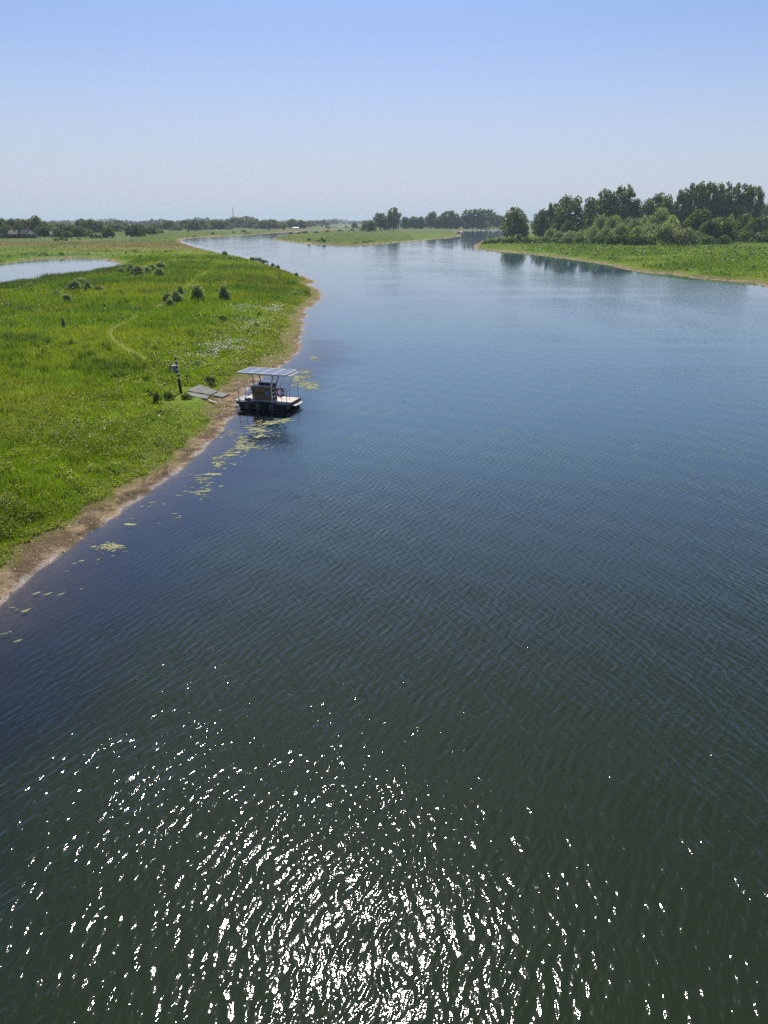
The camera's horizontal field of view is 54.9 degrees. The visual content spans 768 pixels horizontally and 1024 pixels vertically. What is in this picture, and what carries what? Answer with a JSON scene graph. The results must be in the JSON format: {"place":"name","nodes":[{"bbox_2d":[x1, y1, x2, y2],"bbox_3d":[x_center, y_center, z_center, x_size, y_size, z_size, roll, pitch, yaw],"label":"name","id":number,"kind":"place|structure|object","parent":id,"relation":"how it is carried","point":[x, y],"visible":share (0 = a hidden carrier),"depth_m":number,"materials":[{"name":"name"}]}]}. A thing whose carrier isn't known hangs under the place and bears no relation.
{"place":"outdoors","nodes":[
{"label":"outdoors","id":0,"kind":"place"},
{"bbox_2d":[0,226,767,1023],"bbox_3d":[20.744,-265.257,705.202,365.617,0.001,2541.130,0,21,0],"label":"river water","id":1,"kind":"structure","parent":0,"point":[408,664],"depth_m":18.71,"materials":[{"name":"blue liquid"}]},
{"bbox_2d":[0,264,142,289],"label":"pond reeds","id":2,"kind":"object","parent":1,"relation":"in","point":[18,282],"visible":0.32,"depth_m":137.74,"materials":[{"name":"green plant"}]},
{"bbox_2d":[1,356,320,641],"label":"floating algae","id":3,"kind":"object","parent":1,"relation":"on","point":[113,546],"visible":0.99,"depth_m":38.44,"materials":[{"name":"green plant"}]},
{"bbox_2d":[235,367,302,411],"bbox_3d":[-7.366,-7.705,46.877,4.072,2.489,2.245,7,22,17],"label":"solar raft","id":4,"kind":"object","parent":1,"relation":"on","point":[263,396],"visible":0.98,"depth_m":46.58,"materials":[{"name":"plastic"}]},
{"bbox_2d":[0,222,767,641],"bbox_3d":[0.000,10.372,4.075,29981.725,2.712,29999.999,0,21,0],"label":"ground","id":5,"kind":"structure","parent":0,"point":[64,562],"depth_m":42.10,"materials":[{"name":"brown soil"}]},
{"bbox_2d":[0,224,12,234],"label":"bushy tree","id":6,"kind":"object","parent":5,"relation":"on","point":[6,228],"visible":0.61,"depth_m":507.44,"materials":[{"name":"green plant"}]},
{"bbox_2d":[0,233,36,238],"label":"hedge","id":7,"kind":"object","parent":5,"relation":"on","point":[9,235],"visible":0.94,"depth_m":464.14,"materials":[{"name":"green plant"}]},
{"bbox_2d":[18,227,38,237],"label":"house","id":8,"kind":"structure","parent":5,"relation":"on","point":[27,231],"depth_m":473.08,"materials":[{"name":"tile"}]},
{"bbox_2d":[27,215,46,229],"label":"tree","id":9,"kind":"object","parent":5,"relation":"on","point":[36,220],"visible":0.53,"depth_m":535.09,"materials":[{"name":"green plant"}]},
{"bbox_2d":[35,226,48,236],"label":"bushy tree","id":10,"kind":"object","parent":5,"relation":"on","point":[40,229],"visible":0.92,"depth_m":506.05,"materials":[{"name":"green plant"}]},
{"bbox_2d":[47,223,66,231],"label":"bushy tree","id":11,"kind":"object","parent":5,"relation":"on","point":[58,226],"visible":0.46,"depth_m":505.49,"materials":[{"name":"green plant"}]},
{"bbox_2d":[65,280,81,289],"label":"young shrub","id":12,"kind":"object","parent":5,"relation":"on","point":[72,284],"visible":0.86,"depth_m":112.43,"materials":[{"name":"green plant"}]},
{"bbox_2d":[70,226,87,236],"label":"bushy tree","id":13,"kind":"object","parent":5,"relation":"on","point":[77,230],"visible":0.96,"depth_m":502.38,"materials":[{"name":"green plant"}]},
{"bbox_2d":[74,218,91,229],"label":"bushy tree","id":14,"kind":"object","parent":5,"relation":"on","point":[82,223],"visible":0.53,"depth_m":673.65,"materials":[{"name":"green plant"}]},
{"bbox_2d":[90,220,106,232],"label":"bushy tree","id":15,"kind":"object","parent":5,"relation":"on","point":[99,224],"visible":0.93,"depth_m":680.25,"materials":[{"name":"green plant"}]},
{"bbox_2d":[104,227,115,237],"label":"bushy tree","id":16,"kind":"object","parent":5,"relation":"on","point":[111,232],"visible":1,"depth_m":477.99,"materials":[{"name":"green plant"}]},
{"bbox_2d":[105,223,127,231],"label":"tree","id":17,"kind":"object","parent":5,"relation":"on","point":[118,227],"visible":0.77,"depth_m":742.72,"materials":[{"name":"green plant"}]},
{"bbox_2d":[129,224,142,236],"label":"bushy tree","id":18,"kind":"object","parent":5,"relation":"on","point":[134,229],"visible":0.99,"depth_m":503.11,"materials":[{"name":"green plant"}]},
{"bbox_2d":[129,265,144,274],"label":"young shrub","id":19,"kind":"object","parent":5,"relation":"on","point":[139,269],"visible":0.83,"depth_m":142.94,"materials":[{"name":"green plant"}]},
{"bbox_2d":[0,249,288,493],"bbox_3d":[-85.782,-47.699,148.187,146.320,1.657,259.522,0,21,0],"label":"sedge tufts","id":20,"kind":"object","parent":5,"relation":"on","point":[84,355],"visible":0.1,"depth_m":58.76,"materials":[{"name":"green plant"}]},
{"bbox_2d":[0,296,316,599],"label":"beach pebbles","id":21,"kind":"object","parent":5,"relation":"on","point":[11,592],"visible":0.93,"depth_m":33.32,"materials":[{"name":"beige gravel"}]},
{"bbox_2d":[160,220,177,229],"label":"tree","id":22,"kind":"object","parent":5,"relation":"on","point":[167,225],"visible":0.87,"depth_m":919.17,"materials":[{"name":"green plant"}]},
{"bbox_2d":[163,391,174,399],"bbox_3d":[-13.591,-7.286,46.693,0.844,0.782,0.652,3,22,8],"label":"shrub","id":23,"kind":"object","parent":5,"relation":"on","point":[169,395],"visible":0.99,"depth_m":46.55,"materials":[{"name":"green plant"}]},
{"bbox_2d":[168,289,183,302],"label":"young shrub","id":24,"kind":"object","parent":5,"relation":"on","point":[176,296],"visible":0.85,"depth_m":95.67,"materials":[{"name":"green plant"}]},
{"bbox_2d":[172,355,181,392],"bbox_3d":[-13.549,-8.852,48.334,0.406,2.804,0.215,-9,22,-15],"label":"marker post","id":25,"kind":"object","parent":5,"relation":"on","point":[175,369],"visible":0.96,"depth_m":48.15,"materials":[{"name":"metal"}]},
{"bbox_2d":[183,219,202,230],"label":"bushy tree","id":26,"kind":"object","parent":5,"relation":"on","point":[194,224],"visible":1,"depth_m":864.29,"materials":[{"name":"green plant"}]},
{"bbox_2d":[189,283,205,299],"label":"young shrub","id":27,"kind":"object","parent":5,"relation":"on","point":[197,289],"visible":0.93,"depth_m":99.12,"materials":[{"name":"green plant"}]},
{"bbox_2d":[187,392,209,399],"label":"concrete slab","id":28,"kind":"structure","parent":5,"relation":"on","point":[203,397],"depth_m":48.06,"materials":[{"name":"grey concrete"}]},
{"bbox_2d":[187,385,217,395],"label":"concrete slab","id":29,"kind":"structure","parent":5,"relation":"on","point":[198,389],"depth_m":49.50,"materials":[{"name":"grey concrete"}]},
{"bbox_2d":[196,219,211,229],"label":"tree","id":30,"kind":"object","parent":5,"relation":"on","point":[204,224],"visible":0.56,"depth_m":925.75,"materials":[{"name":"green plant"}]},
{"bbox_2d":[201,375,217,384],"bbox_3d":[-12.178,-9.178,51.739,1.285,0.741,1.106,16,26,35],"label":"shrub","id":31,"kind":"object","parent":5,"relation":"on","point":[209,379],"visible":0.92,"depth_m":51.56,"materials":[{"name":"green plant"}]},
{"bbox_2d":[208,219,230,229],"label":"tree","id":32,"kind":"object","parent":5,"relation":"on","point":[221,223],"visible":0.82,"depth_m":971.51,"materials":[{"name":"green plant"}]},
{"bbox_2d":[216,284,231,299],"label":"young shrub","id":33,"kind":"object","parent":5,"relation":"on","point":[224,292],"visible":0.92,"depth_m":98.75,"materials":[{"name":"green plant"}]},
{"bbox_2d":[234,216,253,226],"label":"tree","id":34,"kind":"object","parent":5,"relation":"on","point":[244,219],"visible":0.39,"depth_m":1186.71,"materials":[{"name":"green plant"}]},
{"bbox_2d":[246,218,259,227],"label":"bushy tree","id":35,"kind":"object","parent":5,"relation":"on","point":[251,222],"visible":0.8,"depth_m":1109.68,"materials":[{"name":"green plant"}]},
{"bbox_2d":[261,219,282,228],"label":"bushy tree","id":36,"kind":"object","parent":5,"relation":"on","point":[272,224],"visible":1,"depth_m":1035.25,"materials":[{"name":"green plant"}]},
{"bbox_2d":[2,217,575,228],"bbox_3d":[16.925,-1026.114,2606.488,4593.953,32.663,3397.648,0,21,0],"label":"distant woods","id":37,"kind":"object","parent":5,"relation":"on","point":[131,222],"visible":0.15,"depth_m":1688.27,"materials":[{"name":"green plant"}]},
{"bbox_2d":[286,218,296,227],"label":"bushy tree","id":38,"kind":"object","parent":5,"relation":"on","point":[292,222],"visible":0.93,"depth_m":1117.79,"materials":[{"name":"green plant"}]},
{"bbox_2d":[295,219,306,227],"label":"bushy tree","id":39,"kind":"object","parent":5,"relation":"on","point":[301,224],"visible":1,"depth_m":1115.11,"materials":[{"name":"green plant"}]},
{"bbox_2d":[360,221,377,231],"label":"bushy tree","id":40,"kind":"object","parent":5,"relation":"on","point":[370,225],"visible":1,"depth_m":778.78,"materials":[{"name":"green plant"}]},
{"bbox_2d":[372,212,387,230],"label":"poplar tree","id":41,"kind":"object","parent":5,"relation":"on","point":[380,220],"visible":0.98,"depth_m":859.45,"materials":[{"name":"green plant"}]},
{"bbox_2d":[8,255,754,452],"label":"wild flowers","id":42,"kind":"object","parent":5,"relation":"on","point":[275,309],"visible":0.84,"depth_m":66.33,"materials":[{"name":"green plant"}]},
{"bbox_2d":[0,230,767,565],"bbox_3d":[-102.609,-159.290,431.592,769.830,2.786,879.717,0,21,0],"label":"meadow grass","id":43,"kind":"structure","parent":5,"relation":"on","point":[262,282],"depth_m":70.22,"materials":[{"name":"green plant"}]},
{"bbox_2d":[0,235,767,430],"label":"weed clumps","id":44,"kind":"object","parent":5,"relation":"on","point":[550,248],"visible":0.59,"depth_m":186.06,"materials":[{"name":"green plant"}]},
{"bbox_2d":[386,207,401,230],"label":"poplar tree","id":45,"kind":"object","parent":5,"relation":"on","point":[393,217],"visible":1,"depth_m":865.94,"materials":[{"name":"green plant"}]},
{"bbox_2d":[400,216,410,228],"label":"bushy tree","id":46,"kind":"object","parent":5,"relation":"on","point":[405,223],"visible":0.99,"depth_m":1040.19,"materials":[{"name":"green plant"}]},
{"bbox_2d":[409,216,417,228],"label":"bushy tree","id":47,"kind":"object","parent":5,"relation":"on","point":[413,223],"visible":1,"depth_m":1041.40,"materials":[{"name":"green plant"}]},
{"bbox_2d":[416,216,426,228],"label":"bushy tree","id":48,"kind":"object","parent":5,"relation":"on","point":[420,223],"visible":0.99,"depth_m":1040.93,"materials":[{"name":"green plant"}]},
{"bbox_2d":[423,211,439,228],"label":"tree","id":49,"kind":"object","parent":5,"relation":"on","point":[430,220],"visible":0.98,"depth_m":1042.11,"materials":[{"name":"green plant"}]},
{"bbox_2d":[434,215,447,228],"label":"tree","id":50,"kind":"object","parent":5,"relation":"on","point":[444,226],"visible":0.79,"depth_m":1041.22,"materials":[{"name":"green plant"}]},
{"bbox_2d":[440,210,459,225],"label":"tree","id":51,"kind":"object","parent":5,"relation":"on","point":[447,218],"visible":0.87,"depth_m":1034.17,"materials":[{"name":"green plant"}]},
{"bbox_2d":[447,218,460,228],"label":"tree","id":52,"kind":"object","parent":5,"relation":"on","point":[456,225],"visible":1,"depth_m":1031.57,"materials":[{"name":"green plant"}]},
{"bbox_2d":[458,215,473,228],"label":"tree","id":53,"kind":"object","parent":5,"relation":"on","point":[465,225],"visible":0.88,"depth_m":1034.98,"materials":[{"name":"green plant"}]},
{"bbox_2d":[460,209,477,228],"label":"tree","id":54,"kind":"object","parent":5,"relation":"on","point":[469,213],"visible":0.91,"depth_m":1035.11,"materials":[{"name":"green plant"}]},
{"bbox_2d":[471,208,486,224],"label":"tree","id":55,"kind":"object","parent":5,"relation":"on","point":[479,214],"visible":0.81,"depth_m":1035.62,"materials":[{"name":"green plant"}]},
{"bbox_2d":[474,218,490,228],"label":"tree","id":56,"kind":"object","parent":5,"relation":"on","point":[485,224],"visible":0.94,"depth_m":1036.85,"materials":[{"name":"green plant"}]},
{"bbox_2d":[482,209,497,228],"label":"tree","id":57,"kind":"object","parent":5,"relation":"on","point":[491,216],"visible":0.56,"depth_m":1081.61,"materials":[{"name":"green plant"}]},
{"bbox_2d":[487,214,505,228],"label":"tree","id":58,"kind":"object","parent":5,"relation":"on","point":[498,218],"visible":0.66,"depth_m":1109.96,"materials":[{"name":"green plant"}]},
{"bbox_2d":[499,207,529,237],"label":"tree","id":59,"kind":"object","parent":5,"relation":"on","point":[515,225],"visible":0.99,"depth_m":467.00,"materials":[{"name":"green plant"}]},
{"bbox_2d":[530,208,552,236],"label":"bushy tree","id":60,"kind":"object","parent":5,"relation":"on","point":[541,224],"visible":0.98,"depth_m":505.51,"materials":[{"name":"green plant"}]},
{"bbox_2d":[543,228,556,237],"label":"willow bush","id":61,"kind":"object","parent":5,"relation":"on","point":[550,232],"visible":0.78,"depth_m":460.21,"materials":[{"name":"green plant"}]},
{"bbox_2d":[546,202,557,229],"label":"poplar tree","id":62,"kind":"object","parent":5,"relation":"on","point":[550,214],"visible":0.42,"depth_m":535.61,"materials":[{"name":"green plant"}]},
{"bbox_2d":[558,236,575,243],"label":"shrub","id":63,"kind":"object","parent":5,"relation":"on","point":[567,239],"visible":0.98,"depth_m":346.94,"materials":[{"name":"green plant"}]},
{"bbox_2d":[560,220,575,235],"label":"willow bush","id":64,"kind":"object","parent":5,"relation":"on","point":[566,226],"visible":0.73,"depth_m":476.41,"materials":[{"name":"green plant"}]},
{"bbox_2d":[550,194,588,235],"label":"bushy tree","id":65,"kind":"object","parent":5,"relation":"on","point":[566,209],"visible":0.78,"depth_m":500.77,"materials":[{"name":"green plant"}]},
{"bbox_2d":[578,197,598,229],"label":"bushy tree","id":66,"kind":"object","parent":5,"relation":"on","point":[590,205],"visible":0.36,"depth_m":537.98,"materials":[{"name":"green plant"}]},
{"bbox_2d":[583,225,598,239],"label":"willow bush","id":67,"kind":"object","parent":5,"relation":"on","point":[592,231],"visible":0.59,"depth_m":373.86,"materials":[{"name":"green plant"}]},
{"bbox_2d":[592,213,608,233],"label":"willow bush","id":68,"kind":"object","parent":5,"relation":"on","point":[601,221],"visible":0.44,"depth_m":447.27,"materials":[{"name":"green plant"}]},
{"bbox_2d":[595,228,612,240],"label":"willow bush","id":69,"kind":"object","parent":5,"relation":"on","point":[607,231],"visible":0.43,"depth_m":365.95,"materials":[{"name":"green plant"}]},
{"bbox_2d":[591,188,617,224],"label":"poplar tree","id":70,"kind":"object","parent":5,"relation":"on","point":[605,203],"visible":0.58,"depth_m":500.01,"materials":[{"name":"green plant"}]},
{"bbox_2d":[601,216,617,229],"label":"willow bush","id":71,"kind":"object","parent":5,"relation":"on","point":[611,222],"visible":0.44,"depth_m":422.16,"materials":[{"name":"green plant"}]},
{"bbox_2d":[604,233,619,244],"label":"shrub","id":72,"kind":"object","parent":5,"relation":"on","point":[610,239],"visible":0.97,"depth_m":333.42,"materials":[{"name":"green plant"}]},
{"bbox_2d":[610,223,629,241],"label":"willow bush","id":73,"kind":"object","parent":5,"relation":"on","point":[620,228],"visible":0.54,"depth_m":356.80,"materials":[{"name":"green plant"}]},
{"bbox_2d":[613,235,627,244],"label":"shrub","id":74,"kind":"object","parent":5,"relation":"on","point":[620,238],"visible":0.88,"depth_m":332.58,"materials":[{"name":"green plant"}]},
{"bbox_2d":[610,183,641,221],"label":"poplar tree","id":75,"kind":"object","parent":5,"relation":"on","point":[625,198],"visible":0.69,"depth_m":497.89,"materials":[{"name":"green plant"}]},
{"bbox_2d":[621,200,642,224],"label":"bushy tree","id":76,"kind":"object","parent":5,"relation":"on","point":[637,212],"visible":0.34,"depth_m":499.37,"materials":[{"name":"green plant"}]},
{"bbox_2d":[624,232,644,244],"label":"shrub","id":77,"kind":"object","parent":5,"relation":"on","point":[636,240],"visible":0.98,"depth_m":328.15,"materials":[{"name":"green plant"}]},
{"bbox_2d":[626,217,644,231],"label":"willow bush","id":78,"kind":"object","parent":5,"relation":"on","point":[634,222],"visible":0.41,"depth_m":399.62,"materials":[{"name":"green plant"}]},
{"bbox_2d":[630,225,642,235],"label":"willow bush","id":79,"kind":"object","parent":5,"relation":"on","point":[635,230],"visible":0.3,"depth_m":354.59,"materials":[{"name":"green plant"}]},
{"bbox_2d":[639,197,658,220],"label":"bushy tree","id":80,"kind":"object","parent":5,"relation":"on","point":[649,208],"visible":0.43,"depth_m":496.99,"materials":[{"name":"green plant"}]},
{"bbox_2d":[641,223,661,243],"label":"willow bush","id":81,"kind":"object","parent":5,"relation":"on","point":[650,228],"visible":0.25,"depth_m":347.26,"materials":[{"name":"green plant"}]},
{"bbox_2d":[642,207,671,229],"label":"willow bush","id":82,"kind":"object","parent":5,"relation":"on","point":[658,217],"visible":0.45,"depth_m":397.50,"materials":[{"name":"green plant"}]},
{"bbox_2d":[652,191,666,207],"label":"tree","id":83,"kind":"object","parent":5,"relation":"on","point":[659,199],"visible":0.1,"depth_m":512.98,"materials":[{"name":"green plant"}]},
{"bbox_2d":[645,221,678,244],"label":"willow bush","id":84,"kind":"object","parent":5,"relation":"on","point":[661,233],"visible":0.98,"depth_m":324.33,"materials":[{"name":"green plant"}]},
{"bbox_2d":[659,194,676,221],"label":"bushy tree","id":85,"kind":"object","parent":5,"relation":"on","point":[668,203],"visible":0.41,"depth_m":501.25,"materials":[{"name":"green plant"}]},
{"bbox_2d":[662,214,683,229],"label":"willow bush","id":86,"kind":"object","parent":5,"relation":"on","point":[673,220],"visible":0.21,"depth_m":387.49,"materials":[{"name":"green plant"}]},
{"bbox_2d":[672,188,692,228],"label":"poplar tree","id":87,"kind":"object","parent":5,"relation":"on","point":[679,213],"visible":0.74,"depth_m":496.35,"materials":[{"name":"green plant"}]},
{"bbox_2d":[673,227,701,245],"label":"willow bush","id":88,"kind":"object","parent":5,"relation":"on","point":[687,236],"visible":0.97,"depth_m":318.01,"materials":[{"name":"green plant"}]},
{"bbox_2d":[683,181,707,223],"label":"poplar tree","id":89,"kind":"object","parent":5,"relation":"on","point":[697,197],"visible":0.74,"depth_m":492.12,"materials":[{"name":"green plant"}]},
{"bbox_2d":[683,206,711,241],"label":"bushy tree","id":90,"kind":"object","parent":5,"relation":"on","point":[695,222],"visible":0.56,"depth_m":369.56,"materials":[{"name":"green plant"}]},
{"bbox_2d":[697,234,716,244],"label":"shrub","id":91,"kind":"object","parent":5,"relation":"on","point":[707,238],"visible":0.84,"depth_m":333.82,"materials":[{"name":"green plant"}]},
{"bbox_2d":[695,181,721,219],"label":"poplar tree","id":92,"kind":"object","parent":5,"relation":"on","point":[710,190],"visible":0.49,"depth_m":499.20,"materials":[{"name":"green plant"}]},
{"bbox_2d":[698,219,723,240],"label":"bushy tree","id":93,"kind":"object","parent":5,"relation":"on","point":[707,227],"visible":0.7,"depth_m":353.98,"materials":[{"name":"green plant"}]},
{"bbox_2d":[711,181,732,218],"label":"poplar tree","id":94,"kind":"object","parent":5,"relation":"on","point":[721,196],"visible":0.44,"depth_m":500.03,"materials":[{"name":"green plant"}]},
{"bbox_2d":[714,234,730,243],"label":"shrub","id":95,"kind":"object","parent":5,"relation":"on","point":[723,239],"visible":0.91,"depth_m":343.96,"materials":[{"name":"green plant"}]},
{"bbox_2d":[709,216,739,242],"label":"bushy tree","id":96,"kind":"object","parent":5,"relation":"on","point":[728,231],"visible":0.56,"depth_m":354.48,"materials":[{"name":"green plant"}]},
{"bbox_2d":[719,182,754,225],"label":"poplar tree","id":97,"kind":"object","parent":5,"relation":"on","point":[738,208],"visible":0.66,"depth_m":493.75,"materials":[{"name":"green plant"}]},
{"bbox_2d":[735,213,754,229],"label":"bushy tree","id":98,"kind":"object","parent":5,"relation":"on","point":[741,223],"visible":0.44,"depth_m":444.83,"materials":[{"name":"green plant"}]},
{"bbox_2d":[740,230,759,242],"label":"shrub","id":99,"kind":"object","parent":5,"relation":"on","point":[746,236],"visible":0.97,"depth_m":371.44,"materials":[{"name":"green plant"}]},
{"bbox_2d":[744,217,765,235],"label":"bushy tree","id":100,"kind":"object","parent":5,"relation":"on","point":[757,225],"visible":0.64,"depth_m":420.40,"materials":[{"name":"green plant"}]},
{"bbox_2d":[746,184,764,219],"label":"poplar tree","id":101,"kind":"object","parent":5,"relation":"on","point":[758,206],"visible":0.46,"depth_m":496.57,"materials":[{"name":"green plant"}]},
{"bbox_2d":[756,231,767,241],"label":"shrub","id":102,"kind":"object","parent":5,"relation":"on","point":[763,236],"visible":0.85,"depth_m":372.09,"materials":[{"name":"green plant"}]},
{"bbox_2d":[0,0,767,221],"label":"sky","id":103,"kind":"structure","parent":0,"point":[134,110],"materials":[{"name":"blue"}]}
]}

